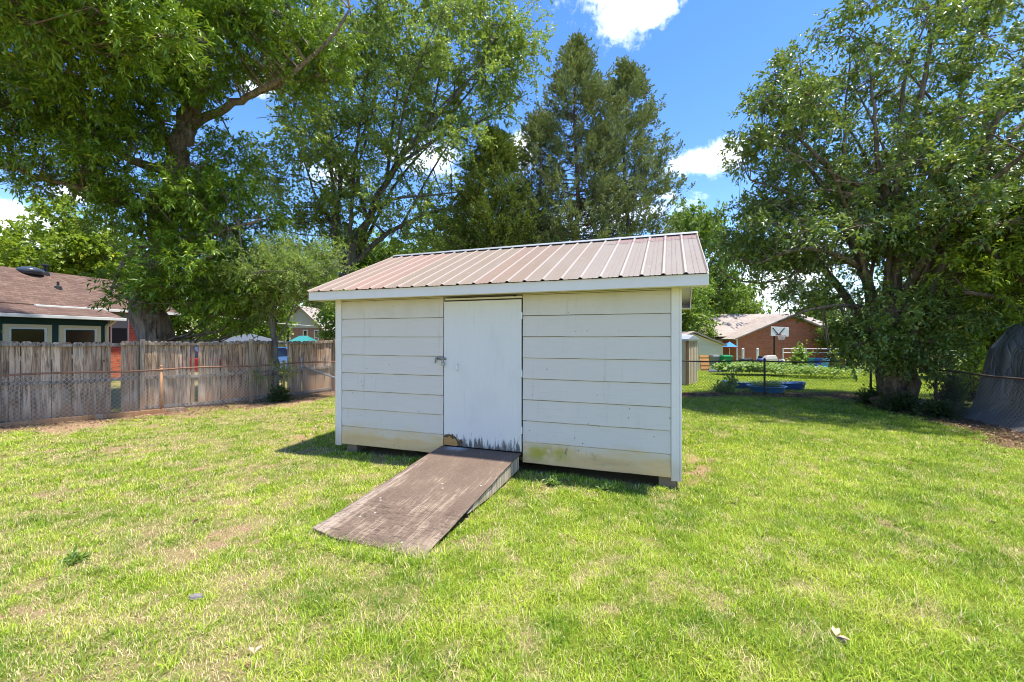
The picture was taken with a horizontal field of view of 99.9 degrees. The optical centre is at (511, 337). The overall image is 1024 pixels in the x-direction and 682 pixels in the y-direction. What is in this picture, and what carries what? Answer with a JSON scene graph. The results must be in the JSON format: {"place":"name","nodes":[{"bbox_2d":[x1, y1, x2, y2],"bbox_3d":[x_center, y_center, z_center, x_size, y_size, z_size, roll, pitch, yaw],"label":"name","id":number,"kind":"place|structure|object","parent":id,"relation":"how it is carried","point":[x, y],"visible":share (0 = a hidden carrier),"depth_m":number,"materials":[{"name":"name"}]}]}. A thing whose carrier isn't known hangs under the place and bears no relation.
{"place":"outdoors","nodes":[
{"label":"outdoors","id":0,"kind":"place"},
{"bbox_2d":[0,354,1023,681],"bbox_3d":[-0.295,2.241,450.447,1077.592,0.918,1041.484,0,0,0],"label":"ground","id":1,"kind":"structure","parent":0,"point":[380,454],"depth_m":3.43,"materials":[{"name":"green plant"}]},
{"bbox_2d":[0,214,82,275],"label":"background tree","id":2,"kind":"object","parent":1,"relation":"on","point":[11,228],"visible":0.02,"depth_m":33.67,"materials":[{"name":"green plant"}]},
{"bbox_2d":[55,544,91,570],"bbox_3d":[-3.502,1.748,3.444,0.226,0.187,0.265,0,0,-37],"label":"garden weed","id":3,"kind":"object","parent":1,"relation":"on","point":[73,556],"visible":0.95,"depth_m":3.44,"materials":[{"name":"green plant"}]},
{"bbox_2d":[0,190,178,294],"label":"background tree","id":4,"kind":"object","parent":1,"relation":"on","point":[78,252],"visible":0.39,"depth_m":27.94,"materials":[{"name":"green plant"}]},
{"bbox_2d":[0,264,180,391],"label":"neighbour house","id":5,"kind":"structure","parent":1,"relation":"on","point":[39,305],"depth_m":15.98,"materials":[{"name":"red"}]},
{"bbox_2d":[3,324,51,360],"bbox_3d":[-16.280,0.153,14.475,0.044,1.210,1.292,0,0,9],"label":"window","id":6,"kind":"structure","parent":5,"relation":"in","point":[9,335],"depth_m":14.43,"materials":[{"name":"beige paint"}]},
{"bbox_2d":[59,325,100,357],"bbox_3d":[-16.051,0.153,16.000,0.044,1.210,1.351,0,0,9],"label":"window","id":7,"kind":"structure","parent":5,"relation":"in","point":[64,336],"depth_m":15.94,"materials":[{"name":"beige paint"}]},
{"bbox_2d":[110,312,128,346],"bbox_3d":[-16.675,-0.343,18.271,0.049,1.450,0.757,0,0,9],"label":"window","id":8,"kind":"structure","parent":5,"relation":"in","point":[119,331],"depth_m":18.27,"materials":[{"name":"white plastic"}]},
{"bbox_2d":[0,407,185,426],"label":"timber edging","id":9,"kind":"object","parent":1,"relation":"on","point":[86,417],"visible":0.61,"depth_m":9.50,"materials":[{"name":"brown wood"}]},
{"bbox_2d":[0,339,334,421],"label":"wooden fence","id":10,"kind":"object","parent":1,"relation":"on","point":[36,357],"visible":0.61,"depth_m":10.40,"materials":[{"name":"wood"}]},
{"bbox_2d":[0,360,334,421],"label":"chain link fence","id":11,"kind":"object","parent":1,"relation":"on","point":[161,369],"visible":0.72,"depth_m":10.34,"materials":[{"name":"metal"}]},
{"bbox_2d":[0,0,370,400],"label":"oak tree","id":12,"kind":"object","parent":1,"relation":"on","point":[182,205],"visible":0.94,"depth_m":11.63,"materials":[{"name":"green plant"}]},
{"bbox_2d":[129,346,242,379],"bbox_3d":[-14.095,1.084,18.996,4.244,1.470,1.890,0,0,-11],"label":"parked car","id":13,"kind":"object","parent":1,"relation":"on","point":[196,358],"visible":0.02,"depth_m":18.35,"materials":[{"name":"red paint"}]},
{"bbox_2d":[189,593,202,599],"bbox_3d":[-2.161,1.771,2.943,0.096,0.034,0.060,0,0,0],"label":"stone","id":14,"kind":"object","parent":1,"relation":"on","point":[193,596],"visible":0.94,"depth_m":2.93,"materials":[{"name":"grey stone"}]},
{"bbox_2d":[169,272,229,342],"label":"background tree","id":15,"kind":"object","parent":1,"relation":"on","point":[180,327],"visible":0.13,"depth_m":38.78,"materials":[{"name":"green plant"}]},
{"bbox_2d":[186,259,298,342],"bbox_3d":[-21.643,-2.167,34.168,10.458,9.769,8.028,0,0,45],"label":"background tree","id":16,"kind":"object","parent":1,"relation":"on","point":[262,331],"visible":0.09,"depth_m":33.06,"materials":[{"name":"green plant"}]},
{"bbox_2d":[212,334,282,354],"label":"grey outbuilding","id":17,"kind":"structure","parent":1,"relation":"on","point":[245,338],"depth_m":25.02,"materials":[{"name":"white metal"}]},
{"bbox_2d":[249,645,262,652],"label":"dry leaf","id":18,"kind":"object","parent":1,"relation":"on","point":[252,648],"visible":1,"depth_m":2.42,"materials":[{"name":"beige plant"}]},
{"bbox_2d":[184,229,358,395],"bbox_3d":[-6.820,-0.708,12.402,5.211,5.053,3.910,0,0,0],"label":"feathery tree","id":19,"kind":"object","parent":1,"relation":"on","point":[299,272],"visible":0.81,"depth_m":12.06,"materials":[{"name":"green plant"}]},
{"bbox_2d":[242,346,301,369],"bbox_3d":[-12.328,1.141,21.006,4.244,1.470,1.890,0,0,17],"label":"parked car","id":20,"kind":"object","parent":1,"relation":"on","point":[281,357],"visible":0.02,"depth_m":20.50,"materials":[{"name":"blue metal"}]},
{"bbox_2d":[264,381,295,402],"bbox_3d":[-6.580,1.544,12.235,0.762,0.647,0.741,0,0,39],"label":"garden weed","id":21,"kind":"object","parent":1,"relation":"on","point":[280,395],"visible":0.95,"depth_m":12.14,"materials":[{"name":"green plant"}]},
{"bbox_2d":[263,294,301,336],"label":"background tree","id":22,"kind":"object","parent":1,"relation":"on","point":[288,311],"visible":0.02,"depth_m":56.87,"materials":[{"name":"green plant"}]},
{"bbox_2d":[286,336,316,346],"bbox_3d":[-13.092,1.008,27.000,1.444,2.267,1.400,0,0,0],"label":"canopy tent","id":23,"kind":"object","parent":1,"relation":"on","point":[303,338],"visible":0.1,"depth_m":26.70,"materials":[{"name":"teal fabric"}]},
{"bbox_2d":[278,347,324,372],"bbox_3d":[-12.552,1.275,23.998,4.244,1.470,1.890,0,0,-6],"label":"parked car","id":24,"kind":"object","parent":1,"relation":"on","point":[283,350],"visible":0.06,"depth_m":23.36,"materials":[{"name":"blue metal"}]},
{"bbox_2d":[278,305,334,357],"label":"cottage","id":25,"kind":"structure","parent":1,"relation":"on","point":[303,316],"depth_m":44.00,"materials":[{"name":"brick"}]},
{"bbox_2d":[303,330,307,335],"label":"window","id":26,"kind":"structure","parent":25,"relation":"in","point":[305,332],"depth_m":43.95,"materials":[{"name":"white plastic"}]},
{"bbox_2d":[314,330,318,345],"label":"window","id":27,"kind":"structure","parent":25,"relation":"in","point":[315,333],"depth_m":43.95,"materials":[{"name":"white plastic"}]},
{"bbox_2d":[287,269,338,314],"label":"background tree","id":28,"kind":"object","parent":1,"relation":"on","point":[307,305],"visible":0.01,"depth_m":53.87,"materials":[{"name":"green plant"}]},
{"bbox_2d":[302,366,334,377],"bbox_3d":[-4.851,1.243,12.049,3.013,0.842,0.062,0,0,26],"label":"metal pipe","id":29,"kind":"object","parent":1,"relation":"on","point":[318,372],"visible":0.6,"depth_m":12.38,"materials":[{"name":"metal"}]},
{"bbox_2d":[312,228,411,343],"bbox_3d":[-9.893,-2.563,31.757,9.404,10.403,12.249,0,0,10],"label":"background tree","id":30,"kind":"object","parent":1,"relation":"on","point":[375,254],"visible":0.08,"depth_m":29.75,"materials":[{"name":"green plant"}]},
{"bbox_2d":[237,0,556,276],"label":"maple tree","id":31,"kind":"object","parent":1,"relation":"on","point":[497,55],"visible":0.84,"depth_m":19.10,"materials":[{"name":"green plant"}]},
{"bbox_2d":[313,446,520,556],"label":"plywood ramp","id":32,"kind":"structure","parent":1,"relation":"on","point":[429,500],"depth_m":4.48,"materials":[{"name":"wood"}]},
{"bbox_2d":[388,217,498,257],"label":"background tree","id":33,"kind":"object","parent":1,"relation":"on","point":[412,248],"visible":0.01,"depth_m":28.40,"materials":[{"name":"green plant"}]},
{"bbox_2d":[426,121,551,251],"bbox_3d":[-0.899,-3.848,18.956,5.534,11.429,5.616,0,0,0],"label":"juniper tree","id":34,"kind":"object","parent":1,"relation":"on","point":[478,203],"visible":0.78,"depth_m":18.02,"materials":[{"name":"green plant"}]},
{"bbox_2d":[307,231,708,488],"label":"storage shed","id":35,"kind":"structure","parent":1,"relation":"on","point":[565,354],"depth_m":5.81,"materials":[{"name":"wood"}]},
{"bbox_2d":[444,299,521,451],"bbox_3d":[-0.416,0.507,5.936,1.182,2.043,0.086,0,0,20],"label":"door","id":36,"kind":"structure","parent":35,"relation":"in","point":[483,338],"depth_m":5.93,"materials":[{"name":"paint"}]},
{"bbox_2d":[0,389,1023,524],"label":"leaf litter","id":37,"kind":"object","parent":1,"relation":"on","point":[758,394],"visible":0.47,"depth_m":9.41,"materials":[{"name":"brown plant"}]},
{"bbox_2d":[498,106,582,245],"bbox_3d":[1.270,-4.380,19.388,4.154,12.477,3.978,0,0,35],"label":"juniper tree","id":38,"kind":"object","parent":1,"relation":"on","point":[534,130],"visible":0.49,"depth_m":18.96,"materials":[{"name":"green plant"}]},
{"bbox_2d":[541,475,562,488],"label":"garden weed","id":39,"kind":"object","parent":1,"relation":"on","point":[552,482],"visible":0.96,"depth_m":5.18,"materials":[{"name":"green plant"}]},
{"bbox_2d":[517,28,651,243],"bbox_3d":[2.801,-6.150,20.363,7.058,16.046,7.254,0,0,0],"label":"juniper tree","id":40,"kind":"object","parent":1,"relation":"on","point":[576,57],"visible":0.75,"depth_m":18.86,"materials":[{"name":"green plant"}]},
{"bbox_2d":[595,481,615,492],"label":"garden weed","id":41,"kind":"object","parent":1,"relation":"on","point":[608,487],"visible":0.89,"depth_m":5.03,"materials":[{"name":"green plant"}]},
{"bbox_2d":[563,55,703,241],"bbox_3d":[5.587,-5.854,20.648,6.539,15.496,6.288,0,0,0],"label":"juniper tree","id":42,"kind":"object","parent":1,"relation":"on","point":[629,74],"visible":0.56,"depth_m":19.71,"materials":[{"name":"green plant"}]},
{"bbox_2d":[682,334,699,384],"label":"tan shed","id":43,"kind":"structure","parent":1,"relation":"on","point":[689,347],"depth_m":16.54,"materials":[{"name":"metal"}]},
{"bbox_2d":[682,253,725,338],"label":"background tree","id":44,"kind":"object","parent":1,"relation":"on","point":[699,313],"visible":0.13,"depth_m":36.50,"materials":[{"name":"green plant"}]},
{"bbox_2d":[682,331,726,369],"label":"cream garage","id":45,"kind":"structure","parent":1,"relation":"on","point":[707,345],"depth_m":32.95,"materials":[{"name":"paint"}]},
{"bbox_2d":[698,345,719,369],"bbox_3d":[15.119,1.501,32.974,1.688,1.900,0.047,0,0,0],"label":"garage door","id":46,"kind":"structure","parent":45,"relation":"in","point":[702,349],"depth_m":32.95,"materials":[{"name":"white"}]},
{"bbox_2d":[699,355,709,370],"bbox_3d":[13.605,1.769,30.136,0.840,1.081,0.330,0,0,0],"label":"wooden pallet","id":47,"kind":"object","parent":1,"relation":"on","point":[703,366],"visible":0.56,"depth_m":30.11,"materials":[{"name":"orange wood"}]},
{"bbox_2d":[709,355,719,366],"bbox_3d":[13.250,1.659,28.010,0.680,1.080,0.740,0,0,-6],"label":"wheelie bin","id":48,"kind":"object","parent":1,"relation":"on","point":[714,357],"visible":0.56,"depth_m":27.71,"materials":[{"name":"grey plastic"}]},
{"bbox_2d":[660,198,769,325],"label":"background tree","id":49,"kind":"object","parent":1,"relation":"on","point":[701,224],"visible":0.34,"depth_m":44.16,"materials":[{"name":"green plant"}]},
{"bbox_2d":[709,379,726,391],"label":"garden weed","id":50,"kind":"object","parent":1,"relation":"on","point":[721,387],"visible":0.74,"depth_m":14.34,"materials":[{"name":"green plant"}]},
{"bbox_2d":[720,355,733,363],"bbox_3d":[13.703,1.642,27.610,0.680,1.061,0.740,0,0,-6],"label":"wheelie bin","id":51,"kind":"object","parent":1,"relation":"on","point":[726,357],"visible":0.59,"depth_m":27.31,"materials":[{"name":"green plastic"}]},
{"bbox_2d":[723,341,737,354],"bbox_3d":[17.198,1.395,34.000,1.155,2.204,1.155,0,0,22],"label":"patio umbrella","id":52,"kind":"object","parent":1,"relation":"on","point":[730,345],"visible":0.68,"depth_m":33.66,"materials":[{"name":"blue fabric"}]},
{"bbox_2d":[721,366,742,393],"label":"garden weed","id":53,"kind":"object","parent":1,"relation":"on","point":[727,383],"visible":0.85,"depth_m":13.85,"materials":[{"name":"green plant"}]},
{"bbox_2d":[722,278,773,313],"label":"background tree","id":54,"kind":"object","parent":1,"relation":"on","point":[756,308],"visible":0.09,"depth_m":48.68,"materials":[{"name":"green plant"}]},
{"bbox_2d":[708,359,789,373],"bbox_3d":[12.511,1.498,22.466,3.868,0.810,3.562,0,0,0],"label":"squash patch","id":55,"kind":"object","parent":1,"relation":"on","point":[740,366],"visible":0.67,"depth_m":21.62,"materials":[{"name":"green plant"}]},
{"bbox_2d":[740,356,763,371],"bbox_3d":[15.290,1.677,27.500,1.510,1.000,1.000,0,0,-6],"label":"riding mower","id":56,"kind":"object","parent":1,"relation":"on","point":[751,359],"visible":0.13,"depth_m":27.38,"materials":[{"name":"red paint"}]},
{"bbox_2d":[721,380,805,389],"bbox_3d":[8.917,1.675,15.300,2.747,0.250,0.720,0,0,7],"label":"blue trough","id":57,"kind":"object","parent":1,"relation":"on","point":[793,385],"visible":0.35,"depth_m":15.02,"materials":[{"name":"plastic"}]},
{"bbox_2d":[739,379,797,382],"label":"planted greens","id":58,"kind":"object","parent":57,"relation":"in","point":[790,380],"visible":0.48,"depth_m":15.25,"materials":[{"name":"green plant"}]},
{"bbox_2d":[746,384,787,392],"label":"wading pool","id":59,"kind":"structure","parent":1,"relation":"on","point":[774,388],"depth_m":13.97,"materials":[{"name":"blue plastic"}]},
{"bbox_2d":[751,381,782,386],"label":"planted greens","id":60,"kind":"object","parent":59,"relation":"in","point":[776,383],"visible":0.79,"depth_m":14.30,"materials":[{"name":"green plant"}]},
{"bbox_2d":[698,314,844,366],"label":"brick house","id":61,"kind":"structure","parent":1,"relation":"on","point":[750,334],"depth_m":38.00,"materials":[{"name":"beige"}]},
{"bbox_2d":[763,355,781,363],"bbox_3d":[16.397,1.615,26.953,1.228,1.056,0.690,0,0,0],"label":"covered grill","id":62,"kind":"object","parent":1,"relation":"on","point":[771,357],"visible":0.34,"depth_m":26.75,"materials":[{"name":"fabric"}]},
{"bbox_2d":[771,327,788,354],"bbox_3d":[17.231,0.791,27.681,0.836,3.021,0.996,0,0,44],"label":"basketball hoop","id":63,"kind":"object","parent":1,"relation":"on","point":[779,332],"visible":0.98,"depth_m":27.66,"materials":[{"name":"white plastic"}]},
{"bbox_2d":[786,339,814,373],"bbox_3d":[16.295,1.101,24.399,1.583,2.050,1.389,0,0,-27],"label":"tomato plant","id":64,"kind":"object","parent":1,"relation":"on","point":[799,355],"visible":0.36,"depth_m":24.29,"materials":[{"name":"green plant"}]},
{"bbox_2d":[808,358,815,364],"bbox_3d":[16.473,1.562,23.962,0.536,0.903,0.613,0,0,-11],"label":"plastic chair","id":65,"kind":"object","parent":1,"relation":"on","point":[811,359],"visible":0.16,"depth_m":23.69,"materials":[{"name":"teal plastic"}]},
{"bbox_2d":[771,363,857,375],"bbox_3d":[14.311,1.534,20.510,3.792,0.789,3.242,0,0,0],"label":"bean patch","id":66,"kind":"object","parent":1,"relation":"on","point":[803,369],"visible":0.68,"depth_m":19.85,"materials":[{"name":"green plant"}]},
{"bbox_2d":[792,292,847,321],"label":"background tree","id":67,"kind":"object","parent":1,"relation":"on","point":[837,312],"visible":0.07,"depth_m":57.86,"materials":[{"name":"green plant"}]},
{"bbox_2d":[814,358,829,366],"bbox_3d":[16.867,1.540,23.462,0.536,0.903,0.613,0,0,-11],"label":"plastic chair","id":68,"kind":"object","parent":1,"relation":"on","point":[823,363],"visible":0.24,"depth_m":23.23,"materials":[{"name":"teal plastic"}]},
{"bbox_2d":[826,344,840,367],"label":"tomato plant","id":69,"kind":"object","parent":1,"relation":"on","point":[830,363],"visible":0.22,"depth_m":23.95,"materials":[{"name":"green plant"}]},
{"bbox_2d":[812,316,858,360],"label":"background tree","id":70,"kind":"object","parent":1,"relation":"on","point":[822,342],"visible":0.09,"depth_m":36.66,"materials":[{"name":"green plant"}]},
{"bbox_2d":[831,626,849,642],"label":"dry leaf","id":71,"kind":"object","parent":1,"relation":"on","point":[837,631],"visible":1,"depth_m":2.55,"materials":[{"name":"beige plant"}]},
{"bbox_2d":[812,367,874,378],"bbox_3d":[14.976,1.518,18.488,3.813,0.524,3.003,0,0,0],"label":"weed patch","id":72,"kind":"object","parent":1,"relation":"on","point":[857,374],"visible":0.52,"depth_m":18.40,"materials":[{"name":"green plant"}]},
{"bbox_2d":[682,358,1023,434],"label":"chain link fence","id":73,"kind":"object","parent":1,"relation":"on","point":[936,386],"visible":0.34,"depth_m":13.14,"materials":[{"name":"metal"}]},
{"bbox_2d":[701,0,1023,407],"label":"broadleaf tree","id":74,"kind":"object","parent":1,"relation":"on","point":[884,333],"visible":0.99,"depth_m":10.37,"materials":[{"name":"green plant"}]},
{"bbox_2d":[853,382,877,403],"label":"ivy shrub","id":75,"kind":"object","parent":1,"relation":"on","point":[867,395],"visible":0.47,"depth_m":11.60,"materials":[{"name":"green plant"}]},
{"bbox_2d":[782,348,965,373],"bbox_3d":[19.548,1.337,23.198,8.369,1.434,1.256,0,0,34],"label":"pipe trellis","id":76,"kind":"object","parent":1,"relation":"on","point":[783,352],"visible":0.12,"depth_m":24.98,"materials":[{"name":"white plastic"}]},
{"bbox_2d":[866,388,925,412],"bbox_3d":[9.563,1.543,10.603,1.563,0.657,1.139,0,0,0],"label":"ivy shrub","id":77,"kind":"object","parent":1,"relation":"on","point":[897,404],"visible":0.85,"depth_m":10.52,"materials":[{"name":"green plant"}]},
{"bbox_2d":[874,266,988,372],"bbox_3d":[25.120,-1.862,26.072,7.982,8.285,6.127,0,0,-32],"label":"background tree","id":78,"kind":"object","parent":1,"relation":"on","point":[903,279],"depth_m":26.06,"materials":[{"name":"green plant"}]},
{"bbox_2d":[902,396,973,419],"bbox_3d":[9.827,1.622,9.945,1.365,0.553,1.205,0,0,-45],"label":"ivy shrub","id":79,"kind":"object","parent":1,"relation":"on","point":[938,410],"visible":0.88,"depth_m":9.79,"materials":[{"name":"green plant"}]},
{"bbox_2d":[918,352,973,407],"bbox_3d":[10.926,1.062,10.723,1.112,1.564,0.929,0,0,-20],"label":"ivy shrub","id":80,"kind":"object","parent":1,"relation":"on","point":[957,385],"visible":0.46,"depth_m":10.62,"materials":[{"name":"green plant"}]},
{"bbox_2d":[944,349,983,399],"bbox_3d":[13.447,1.066,12.400,1.368,1.525,1.364,0,0,38],"label":"ivy shrub","id":81,"kind":"object","parent":1,"relation":"on","point":[969,382],"visible":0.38,"depth_m":12.45,"materials":[{"name":"green plant"}]},
{"bbox_2d":[915,176,1023,330],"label":"yellow green tree","id":82,"kind":"object","parent":1,"relation":"on","point":[1010,264],"visible":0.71,"depth_m":9.41,"materials":[{"name":"green plant"}]},
{"bbox_2d":[956,335,989,378],"bbox_3d":[19.542,0.931,18.000,1.600,2.099,1.423,0,0,40],"label":"shrub","id":83,"kind":"object","parent":1,"relation":"on","point":[983,355],"visible":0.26,"depth_m":17.90,"materials":[{"name":"green plant"}]},
{"bbox_2d":[926,249,1022,356],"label":"background tree","id":84,"kind":"object","parent":1,"relation":"on","point":[993,339],"visible":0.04,"depth_m":18.73,"materials":[{"name":"green plant"}]},
{"bbox_2d":[959,322,1023,431],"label":"covered heap","id":85,"kind":"object","parent":1,"relation":"on","point":[1005,355],"visible":0.9,"depth_m":9.21,"materials":[{"name":"grey plastic"}]},
{"bbox_2d":[0,0,1023,335],"label":"sky","id":86,"kind":"structure","parent":0,"point":[701,54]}
]}

